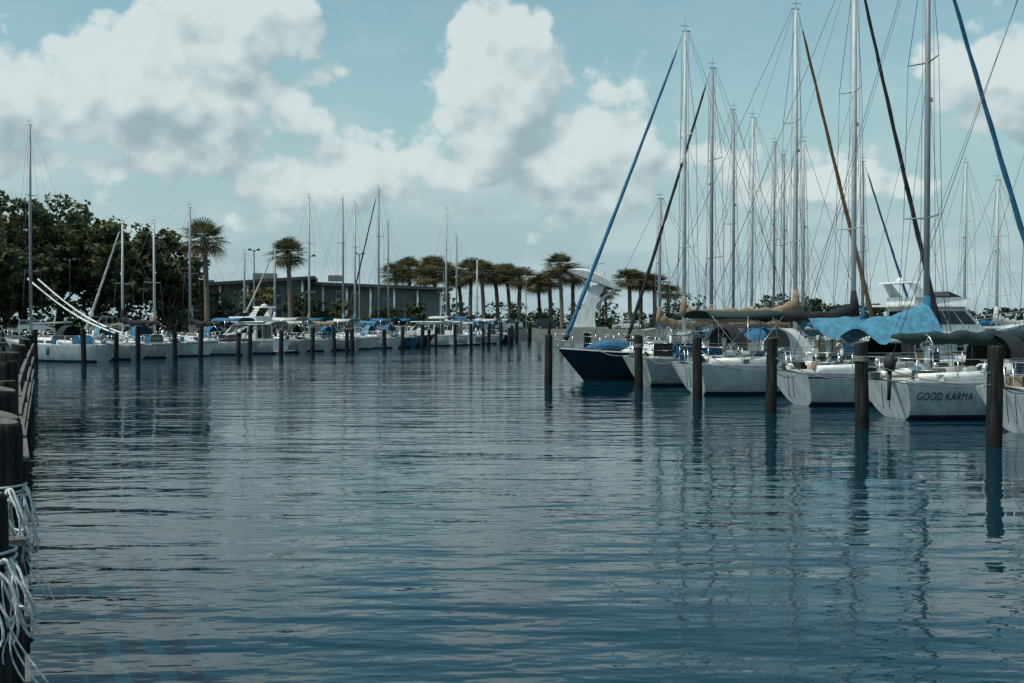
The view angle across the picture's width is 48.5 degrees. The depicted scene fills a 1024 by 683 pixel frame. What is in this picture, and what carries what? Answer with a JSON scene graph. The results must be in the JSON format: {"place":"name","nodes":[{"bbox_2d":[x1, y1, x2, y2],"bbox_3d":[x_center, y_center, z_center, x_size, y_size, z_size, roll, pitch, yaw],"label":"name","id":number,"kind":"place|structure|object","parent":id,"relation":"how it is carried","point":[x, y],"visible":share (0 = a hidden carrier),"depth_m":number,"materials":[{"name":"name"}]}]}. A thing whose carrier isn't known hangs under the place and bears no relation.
{"place":"outdoors","nodes":[
{"label":"outdoors","id":0,"kind":"place"},
{"bbox_2d":[0,322,800,334],"bbox_3d":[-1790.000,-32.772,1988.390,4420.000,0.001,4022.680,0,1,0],"label":"ground","id":1,"kind":"structure","parent":0,"point":[567,325],"depth_m":423.18,"materials":[{"name":"grey plant"}]},
{"bbox_2d":[0,210,22,242],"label":"oak tree","id":2,"kind":"object","parent":1,"relation":"on","point":[4,227],"visible":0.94,"depth_m":108.07,"materials":[{"name":"green plant"}]},
{"bbox_2d":[0,237,62,334],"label":"oak tree","id":3,"kind":"object","parent":1,"relation":"on","point":[9,263],"visible":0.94,"depth_m":102.63,"materials":[{"name":"green plant"}]},
{"bbox_2d":[0,194,81,334],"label":"oak tree","id":4,"kind":"object","parent":1,"relation":"on","point":[41,219],"visible":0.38,"depth_m":112.45,"materials":[{"name":"green plant"}]},
{"bbox_2d":[20,192,127,331],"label":"oak tree","id":5,"kind":"object","parent":1,"relation":"on","point":[85,212],"visible":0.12,"depth_m":127.46,"materials":[{"name":"green plant"}]},
{"bbox_2d":[0,298,185,334],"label":"hedge","id":6,"kind":"object","parent":1,"relation":"on","point":[75,320],"visible":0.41,"depth_m":112.59,"materials":[{"name":"green plant"}]},
{"bbox_2d":[44,214,159,315],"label":"oak tree","id":7,"kind":"object","parent":1,"relation":"on","point":[74,227],"visible":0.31,"depth_m":116.77,"materials":[{"name":"green plant"}]},
{"bbox_2d":[74,222,169,333],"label":"oak tree","id":8,"kind":"object","parent":1,"relation":"on","point":[95,275],"visible":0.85,"depth_m":114.51,"materials":[{"name":"green plant"}]},
{"bbox_2d":[133,252,202,332],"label":"oak tree","id":9,"kind":"object","parent":1,"relation":"on","point":[170,290],"visible":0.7,"depth_m":118.84,"materials":[{"name":"green plant"}]},
{"bbox_2d":[130,228,210,318],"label":"oak tree","id":10,"kind":"object","parent":1,"relation":"on","point":[170,240],"visible":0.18,"depth_m":125.44,"materials":[{"name":"green plant"}]},
{"bbox_2d":[177,274,220,331],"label":"tree","id":11,"kind":"object","parent":1,"relation":"on","point":[200,300],"visible":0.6,"depth_m":121.22,"materials":[{"name":"green plant"}]},
{"bbox_2d":[177,216,232,327],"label":"palm tree","id":12,"kind":"object","parent":1,"relation":"on","point":[209,230],"visible":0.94,"depth_m":114.73,"materials":[{"name":"green plant"}]},
{"bbox_2d":[210,289,260,325],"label":"tree","id":13,"kind":"object","parent":1,"relation":"on","point":[231,307],"visible":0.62,"depth_m":123.08,"materials":[{"name":"green plant"}]},
{"bbox_2d":[171,273,317,332],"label":"waterfront pavilion","id":14,"kind":"structure","parent":1,"relation":"on","point":[232,286],"depth_m":145.05,"materials":[{"name":"paint"}]},
{"bbox_2d":[239,287,273,315],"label":"tree","id":15,"kind":"object","parent":1,"relation":"on","point":[262,297],"visible":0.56,"depth_m":127.50,"materials":[{"name":"green plant"}]},
{"bbox_2d":[262,236,307,327],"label":"palm tree","id":16,"kind":"object","parent":1,"relation":"on","point":[284,246],"visible":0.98,"depth_m":125.76,"materials":[{"name":"green plant"}]},
{"bbox_2d":[281,292,319,325],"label":"tree","id":17,"kind":"object","parent":1,"relation":"on","point":[301,303],"visible":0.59,"depth_m":134.07,"materials":[{"name":"green plant"}]},
{"bbox_2d":[296,300,331,331],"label":"tree","id":18,"kind":"object","parent":1,"relation":"on","point":[318,311],"visible":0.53,"depth_m":129.03,"materials":[{"name":"green plant"}]},
{"bbox_2d":[178,312,494,333],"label":"hedge","id":19,"kind":"object","parent":1,"relation":"on","point":[228,327],"visible":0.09,"depth_m":132.94,"materials":[{"name":"green plant"}]},
{"bbox_2d":[329,298,357,329],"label":"tree","id":20,"kind":"object","parent":1,"relation":"on","point":[336,311],"visible":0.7,"depth_m":132.40,"materials":[{"name":"green plant"}]},
{"bbox_2d":[304,275,452,330],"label":"waterfront pavilion","id":21,"kind":"structure","parent":1,"relation":"on","point":[328,291],"depth_m":154.83,"materials":[{"name":"paint"}]},
{"bbox_2d":[370,306,398,321],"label":"tree","id":22,"kind":"object","parent":1,"relation":"on","point":[394,311],"visible":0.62,"depth_m":138.41,"materials":[{"name":"green plant"}]},
{"bbox_2d":[376,262,414,285],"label":"palm tree","id":23,"kind":"object","parent":1,"relation":"on","point":[394,278],"visible":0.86,"depth_m":185.23,"materials":[{"name":"green plant"}]},
{"bbox_2d":[393,254,422,285],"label":"palm tree","id":24,"kind":"object","parent":1,"relation":"on","point":[411,262],"visible":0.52,"depth_m":193.21,"materials":[{"name":"green plant"}]},
{"bbox_2d":[399,301,426,326],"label":"tree","id":25,"kind":"object","parent":1,"relation":"on","point":[416,312],"visible":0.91,"depth_m":141.38,"materials":[{"name":"green plant"}]},
{"bbox_2d":[407,264,442,286],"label":"palm tree","id":26,"kind":"object","parent":1,"relation":"on","point":[425,280],"visible":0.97,"depth_m":186.74,"materials":[{"name":"green plant"}]},
{"bbox_2d":[413,254,449,285],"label":"palm tree","id":27,"kind":"object","parent":1,"relation":"on","point":[431,259],"visible":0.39,"depth_m":194.78,"materials":[{"name":"green plant"}]},
{"bbox_2d":[430,261,464,319],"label":"palm tree","id":28,"kind":"object","parent":1,"relation":"on","point":[451,281],"visible":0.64,"depth_m":189.17,"materials":[{"name":"green plant"}]},
{"bbox_2d":[444,268,474,315],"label":"palm tree","id":29,"kind":"object","parent":1,"relation":"on","point":[460,296],"visible":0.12,"depth_m":198.68,"materials":[{"name":"green plant"}]},
{"bbox_2d":[452,256,490,320],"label":"palm tree","id":30,"kind":"object","parent":1,"relation":"on","point":[465,264],"visible":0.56,"depth_m":187.61,"materials":[{"name":"green plant"}]},
{"bbox_2d":[460,258,501,326],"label":"palm tree","id":31,"kind":"object","parent":1,"relation":"on","point":[483,265],"visible":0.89,"depth_m":185.34,"materials":[{"name":"green plant"}]},
{"bbox_2d":[478,263,513,328],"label":"palm tree","id":32,"kind":"object","parent":1,"relation":"on","point":[496,285],"visible":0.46,"depth_m":191.50,"materials":[{"name":"green plant"}]},
{"bbox_2d":[495,262,517,318],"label":"palm tree","id":33,"kind":"object","parent":1,"relation":"on","point":[508,265],"visible":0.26,"depth_m":196.58,"materials":[{"name":"green plant"}]},
{"bbox_2d":[497,266,546,328],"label":"palm tree","id":34,"kind":"object","parent":1,"relation":"on","point":[519,282],"visible":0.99,"depth_m":189.30,"materials":[{"name":"green plant"}]},
{"bbox_2d":[521,276,554,317],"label":"palm tree","id":35,"kind":"object","parent":1,"relation":"on","point":[534,292],"visible":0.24,"depth_m":199.51,"materials":[{"name":"green plant"}]},
{"bbox_2d":[528,270,564,328],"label":"palm tree","id":36,"kind":"object","parent":1,"relation":"on","point":[550,285],"visible":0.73,"depth_m":191.10,"materials":[{"name":"green plant"}]},
{"bbox_2d":[534,318,559,328],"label":"parked car","id":37,"kind":"object","parent":1,"relation":"on","point":[540,323],"visible":0.81,"depth_m":187.84,"materials":[{"name":"grey metal"}]},
{"bbox_2d":[538,251,573,328],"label":"palm tree","id":38,"kind":"object","parent":1,"relation":"on","point":[559,270],"visible":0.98,"depth_m":185.19,"materials":[{"name":"green plant"}]},
{"bbox_2d":[557,262,587,317],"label":"palm tree","id":39,"kind":"object","parent":1,"relation":"on","point":[574,280],"visible":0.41,"depth_m":190.64,"materials":[{"name":"green plant"}]},
{"bbox_2d":[567,259,621,328],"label":"white sculpture","id":40,"kind":"object","parent":1,"relation":"on","point":[585,318],"visible":0.93,"depth_m":183.22,"materials":[{"name":"concrete"}]},
{"bbox_2d":[587,284,621,326],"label":"palm tree","id":41,"kind":"object","parent":1,"relation":"on","point":[605,290],"visible":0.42,"depth_m":214.68,"materials":[{"name":"green plant"}]},
{"bbox_2d":[611,268,648,328],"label":"palm tree","id":42,"kind":"object","parent":1,"relation":"on","point":[629,276],"visible":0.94,"depth_m":188.68,"materials":[{"name":"green plant"}]},
{"bbox_2d":[634,273,675,327],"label":"palm tree","id":43,"kind":"object","parent":1,"relation":"on","point":[651,279],"visible":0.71,"depth_m":190.75,"materials":[{"name":"green plant"}]},
{"bbox_2d":[451,307,860,328],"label":"hedge","id":44,"kind":"object","parent":1,"relation":"on","point":[557,321],"visible":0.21,"depth_m":192.16,"materials":[{"name":"green plant"}]},
{"bbox_2d":[442,293,885,327],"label":"distant tree line","id":45,"kind":"object","parent":1,"relation":"on","point":[876,310],"visible":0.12,"depth_m":255.28,"materials":[{"name":"green plant"}]},
{"bbox_2d":[647,284,687,313],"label":"palm tree","id":46,"kind":"object","parent":1,"relation":"on","point":[673,288],"visible":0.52,"depth_m":218.49,"materials":[{"name":"green plant"}]},
{"bbox_2d":[757,296,1023,320],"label":"distant tree line","id":47,"kind":"object","parent":1,"relation":"on","point":[816,301],"visible":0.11,"depth_m":377.56,"materials":[{"name":"plant"}]},
{"bbox_2d":[0,329,823,351],"bbox_3d":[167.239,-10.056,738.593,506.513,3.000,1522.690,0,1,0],"label":"seawall","id":48,"kind":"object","parent":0,"point":[542,333],"visible":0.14,"depth_m":181.47,"materials":[{"name":"concrete"}]},
{"bbox_2d":[0,0,1023,321],"label":"sky","id":49,"kind":"structure","parent":0,"point":[525,120],"materials":[{"name":"blue"}]},
{"bbox_2d":[26,338,1023,682],"bbox_3d":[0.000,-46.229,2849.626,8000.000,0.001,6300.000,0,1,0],"label":"water","id":50,"kind":"structure","parent":0,"point":[474,514],"depth_m":14.26,"materials":[{"name":"blue liquid"}]},
{"bbox_2d":[0,492,11,682],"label":"mooring pile","id":51,"kind":"object","parent":50,"relation":"in","point":[6,672],"visible":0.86,"depth_m":3.20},
{"bbox_2d":[0,545,48,682],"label":"coiled rope","id":52,"kind":"object","parent":51,"relation":"attached to","point":[8,577],"visible":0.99,"depth_m":3.15,"materials":[{"name":"fabric"}]},
{"bbox_2d":[0,386,18,416],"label":"mooring pile","id":53,"kind":"object","parent":50,"relation":"in","point":[9,401],"visible":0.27,"depth_m":7.55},
{"bbox_2d":[0,360,18,395],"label":"mooring pile","id":54,"kind":"object","parent":50,"relation":"in","point":[8,370],"visible":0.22,"depth_m":11.72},
{"bbox_2d":[0,352,19,373],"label":"mooring pile","id":55,"kind":"object","parent":50,"relation":"in","point":[6,356],"visible":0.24,"depth_m":16.89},
{"bbox_2d":[0,418,24,682],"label":"mooring pile","id":56,"kind":"object","parent":50,"relation":"in","point":[11,452],"visible":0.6,"depth_m":5.16,"materials":[{"name":"wood"}]},
{"bbox_2d":[9,533,25,603],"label":"dock bumper block","id":57,"kind":"structure","parent":56,"relation":"attached to","point":[18,542],"depth_m":5.04,"materials":[{"name":"black rubber"}]},
{"bbox_2d":[0,482,58,611],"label":"coiled rope","id":58,"kind":"object","parent":56,"relation":"attached to","point":[13,499],"visible":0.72,"depth_m":5.14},
{"bbox_2d":[11,343,27,442],"bbox_3d":[-10.400,1.910,24.035,0.327,3.757,0.331,0,1,0],"label":"mooring pile","id":59,"kind":"object","parent":50,"relation":"in","point":[19,348],"visible":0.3,"depth_m":23.91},
{"bbox_2d":[1,121,120,361],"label":"sailboat","id":60,"kind":"object","parent":50,"relation":"on","point":[63,344],"visible":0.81,"depth_m":74.44,"materials":[{"name":"white plastic"}]},
{"bbox_2d":[80,329,86,362],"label":"mooring pile","id":61,"kind":"object","parent":50,"relation":"in","point":[83,345],"visible":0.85,"depth_m":71.61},
{"bbox_2d":[27,278,151,359],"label":"fishing boat","id":62,"kind":"object","parent":50,"relation":"on","point":[127,350],"visible":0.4,"depth_m":78.89,"materials":[{"name":"white plastic"}]},
{"bbox_2d":[113,332,118,361],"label":"mooring pile","id":63,"kind":"object","parent":50,"relation":"in","point":[116,348],"visible":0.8,"depth_m":73.92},
{"bbox_2d":[84,223,185,357],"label":"sailboat","id":64,"kind":"object","parent":50,"relation":"on","point":[161,350],"visible":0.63,"depth_m":83.06,"materials":[{"name":"white plastic"}]},
{"bbox_2d":[135,325,140,360],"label":"mooring pile","id":65,"kind":"object","parent":50,"relation":"in","point":[137,345],"visible":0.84,"depth_m":76.31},
{"bbox_2d":[105,216,222,355],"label":"sailboat","id":66,"kind":"object","parent":50,"relation":"on","point":[191,348],"visible":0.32,"depth_m":86.65,"materials":[{"name":"white plastic"}]},
{"bbox_2d":[152,204,259,354],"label":"sailboat","id":67,"kind":"object","parent":50,"relation":"on","point":[223,347],"visible":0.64,"depth_m":90.13,"materials":[{"name":"white plastic"}]},
{"bbox_2d":[205,283,294,353],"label":"cabin cruiser","id":68,"kind":"object","parent":50,"relation":"on","point":[263,326],"visible":0.43,"depth_m":93.10,"materials":[{"name":"white plastic"}]},
{"bbox_2d":[204,250,310,352],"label":"sailboat","id":69,"kind":"object","parent":50,"relation":"on","point":[297,344],"visible":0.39,"depth_m":97.10,"materials":[{"name":"white plastic"}]},
{"bbox_2d":[246,248,337,350],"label":"sailboat","id":70,"kind":"object","parent":50,"relation":"on","point":[323,344],"visible":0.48,"depth_m":101.81,"materials":[{"name":"white plastic"}]},
{"bbox_2d":[277,192,364,349],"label":"sailboat","id":71,"kind":"object","parent":50,"relation":"on","point":[340,344],"visible":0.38,"depth_m":105.60,"materials":[{"name":"white plastic"}]},
{"bbox_2d":[302,198,382,348],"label":"sailboat","id":72,"kind":"object","parent":50,"relation":"on","point":[369,343],"visible":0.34,"depth_m":109.54,"materials":[{"name":"white plastic"}]},
{"bbox_2d":[328,199,401,347],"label":"sailboat","id":73,"kind":"object","parent":50,"relation":"on","point":[392,342],"visible":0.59,"depth_m":112.99,"materials":[{"name":"white plastic"}]},
{"bbox_2d":[341,188,419,347],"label":"sailboat","id":74,"kind":"object","parent":50,"relation":"on","point":[410,341],"visible":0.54,"depth_m":117.28,"materials":[{"name":"white plastic"}]},
{"bbox_2d":[346,220,437,346],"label":"sailboat","id":75,"kind":"object","parent":50,"relation":"on","point":[388,316],"visible":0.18,"depth_m":121.63,"materials":[{"name":"white plastic"}]},
{"bbox_2d":[398,316,462,345],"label":"cabin cruiser","id":76,"kind":"object","parent":50,"relation":"on","point":[446,340],"visible":0.38,"depth_m":123.27,"materials":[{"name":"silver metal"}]},
{"bbox_2d":[406,316,476,344],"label":"cabin cruiser","id":77,"kind":"object","parent":50,"relation":"on","point":[463,339],"visible":0.29,"depth_m":126.92,"materials":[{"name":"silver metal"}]},
{"bbox_2d":[421,207,486,344],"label":"sailboat","id":78,"kind":"object","parent":50,"relation":"on","point":[478,340],"visible":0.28,"depth_m":132.55,"materials":[{"name":"white plastic"}]},
{"bbox_2d":[432,236,505,343],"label":"sailboat","id":79,"kind":"object","parent":50,"relation":"on","point":[494,339],"visible":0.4,"depth_m":135.58,"materials":[{"name":"white plastic"}]},
{"bbox_2d":[459,260,516,342],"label":"sailboat","id":80,"kind":"object","parent":50,"relation":"on","point":[505,339],"visible":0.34,"depth_m":139.56,"materials":[{"name":"white plastic"}]},
{"bbox_2d":[544,335,552,384],"bbox_3d":[1.494,1.555,47.023,0.370,3.679,0.380,0,1,0],"label":"mooring pile","id":81,"kind":"object","parent":50,"relation":"in","point":[548,360],"visible":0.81,"depth_m":46.89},
{"bbox_2d":[634,334,642,389],"bbox_3d":[4.837,1.592,43.424,0.389,3.729,0.414,0,1,0],"label":"mooring pile","id":82,"kind":"object","parent":50,"relation":"in","point":[638,356],"visible":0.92,"depth_m":43.28,"materials":[{"name":"brown wood"}]},
{"bbox_2d":[581,194,725,343],"bbox_3d":[8.810,-3.284,64.089,10.282,10.531,3.618,0,1,-15],"label":"sailboat","id":83,"kind":"object","parent":50,"relation":"on","point":[663,321],"visible":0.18,"depth_m":63.89,"materials":[{"name":"white plastic"}]},
{"bbox_2d":[553,19,813,380],"bbox_3d":[7.973,-6.170,51.557,12.900,16.731,3.802,0,1,-15],"label":"sailboat","id":84,"kind":"object","parent":50,"relation":"on","point":[589,362],"visible":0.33,"depth_m":50.58,"materials":[{"name":"blue plastic"}]},
{"bbox_2d":[692,337,701,399],"bbox_3d":[6.205,1.696,38.036,0.361,3.706,0.338,0,1,0],"label":"mooring pile","id":85,"kind":"object","parent":50,"relation":"in","point":[697,368],"visible":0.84,"depth_m":37.88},
{"bbox_2d":[640,101,783,339],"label":"sailboat","id":86,"kind":"object","parent":50,"relation":"on","point":[732,260],"visible":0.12,"depth_m":71.79,"materials":[{"name":"white plastic"}]},
{"bbox_2d":[618,57,830,342],"bbox_3d":[10.661,-6.010,56.837,11.600,16.231,3.818,0,1,-15],"label":"sailboat","id":87,"kind":"object","parent":50,"relation":"on","point":[751,332],"visible":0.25,"depth_m":56.54,"materials":[{"name":"white plastic"}]},
{"bbox_2d":[623,3,874,385],"bbox_3d":[10.566,-6.155,47.778,12.140,16.831,3.588,0,1,-15],"label":"sailboat","id":88,"kind":"object","parent":50,"relation":"on","point":[656,374],"visible":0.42,"depth_m":48.02,"materials":[{"name":"white plastic"}]},
{"bbox_2d":[678,113,840,339],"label":"sailboat","id":89,"kind":"object","parent":50,"relation":"on","point":[752,220],"visible":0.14,"depth_m":65.82,"materials":[{"name":"white plastic"}]},
{"bbox_2d":[765,337,777,412],"bbox_3d":[7.393,1.753,32.533,0.414,3.779,0.341,-1,1,-41],"label":"mooring pile","id":90,"kind":"object","parent":50,"relation":"in","point":[771,384],"visible":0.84,"depth_m":32.40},
{"bbox_2d":[727,151,826,330],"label":"sailboat","id":91,"kind":"object","parent":50,"relation":"on","point":[782,279],"visible":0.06,"depth_m":87.78,"materials":[{"name":"white plastic"}]},
{"bbox_2d":[725,138,836,339],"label":"sailboat","id":92,"kind":"object","parent":50,"relation":"on","point":[774,182],"visible":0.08,"depth_m":79.80,"materials":[{"name":"white plastic"}]},
{"bbox_2d":[699,136,863,344],"bbox_3d":[15.350,-4.755,62.354,10.890,13.531,3.618,0,1,-15],"label":"sailboat","id":93,"kind":"object","parent":50,"relation":"on","point":[804,176],"visible":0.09,"depth_m":62.43,"materials":[{"name":"white plastic"}]},
{"bbox_2d":[670,0,956,394],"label":"sailboat","id":94,"kind":"object","parent":50,"relation":"on","point":[721,380],"visible":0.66,"depth_m":41.82,"materials":[{"name":"white plastic"}]},
{"bbox_2d":[778,161,907,339],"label":"sailboat","id":95,"kind":"object","parent":50,"relation":"on","point":[862,251],"visible":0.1,"depth_m":73.88,"materials":[{"name":"white plastic"}]},
{"bbox_2d":[853,341,868,428],"bbox_3d":[8.590,1.853,27.949,0.413,3.737,0.373,1,1,36],"label":"mooring pile","id":96,"kind":"object","parent":50,"relation":"in","point":[861,358],"visible":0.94,"depth_m":27.80,"materials":[{"name":"brown wood"}]},
{"bbox_2d":[772,0,1023,405],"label":"sailboat","id":97,"kind":"object","parent":50,"relation":"on","point":[808,390],"visible":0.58,"depth_m":36.29,"materials":[{"name":"white plastic"}]},
{"bbox_2d":[862,242,1023,353],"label":"motor yacht","id":98,"kind":"object","parent":50,"relation":"on","point":[960,315],"visible":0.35,"depth_m":58.52,"materials":[{"name":"white plastic"}]},
{"bbox_2d":[868,0,1023,419],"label":"sailboat","id":99,"kind":"object","parent":50,"relation":"on","point":[898,400],"visible":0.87,"depth_m":30.70,"materials":[{"name":"white plastic"}]},
{"bbox_2d":[930,159,1022,325],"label":"sailboat","id":100,"kind":"object","parent":50,"relation":"on","point":[963,250],"visible":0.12,"depth_m":77.84,"materials":[{"name":"white plastic"}]},
{"bbox_2d":[952,179,1023,325],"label":"sailboat","id":101,"kind":"object","parent":50,"relation":"on","point":[1000,320],"visible":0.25,"depth_m":65.87,"materials":[{"name":"white plastic"}]},
{"bbox_2d":[986,346,1003,447],"bbox_3d":[10.055,1.944,23.726,0.378,3.700,0.368,0,1,0],"label":"mooring pile","id":102,"kind":"object","parent":50,"relation":"in","point":[994,402],"visible":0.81,"depth_m":23.60,"materials":[{"name":"wood"}]},
{"bbox_2d":[975,346,1023,433],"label":"sailboat","id":103,"kind":"object","parent":50,"relation":"on","point":[1013,412],"visible":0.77,"depth_m":26.50,"materials":[{"name":"white plastic"}]},
{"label":"road","id":104,"kind":"structure","parent":0,"visible":0},
{"bbox_2d":[2,320,54,334],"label":"parked car","id":105,"kind":"object","parent":104,"relation":"on","point":[18,325],"visible":0.61,"depth_m":104.13,"materials":[{"name":"silver metal"}]},
{"bbox_2d":[79,316,120,331],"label":"parked car","id":106,"kind":"object","parent":104,"relation":"on","point":[107,319],"visible":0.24,"depth_m":113.62,"materials":[{"name":"black metal"}]},
{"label":"wooden dock","id":107,"kind":"structure","parent":0,"visible":0},
{"bbox_2d":[18,343,33,682],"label":"dock fender boards","id":108,"kind":"object","parent":107,"relation":"attached to","point":[25,406],"visible":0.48,"depth_m":10.28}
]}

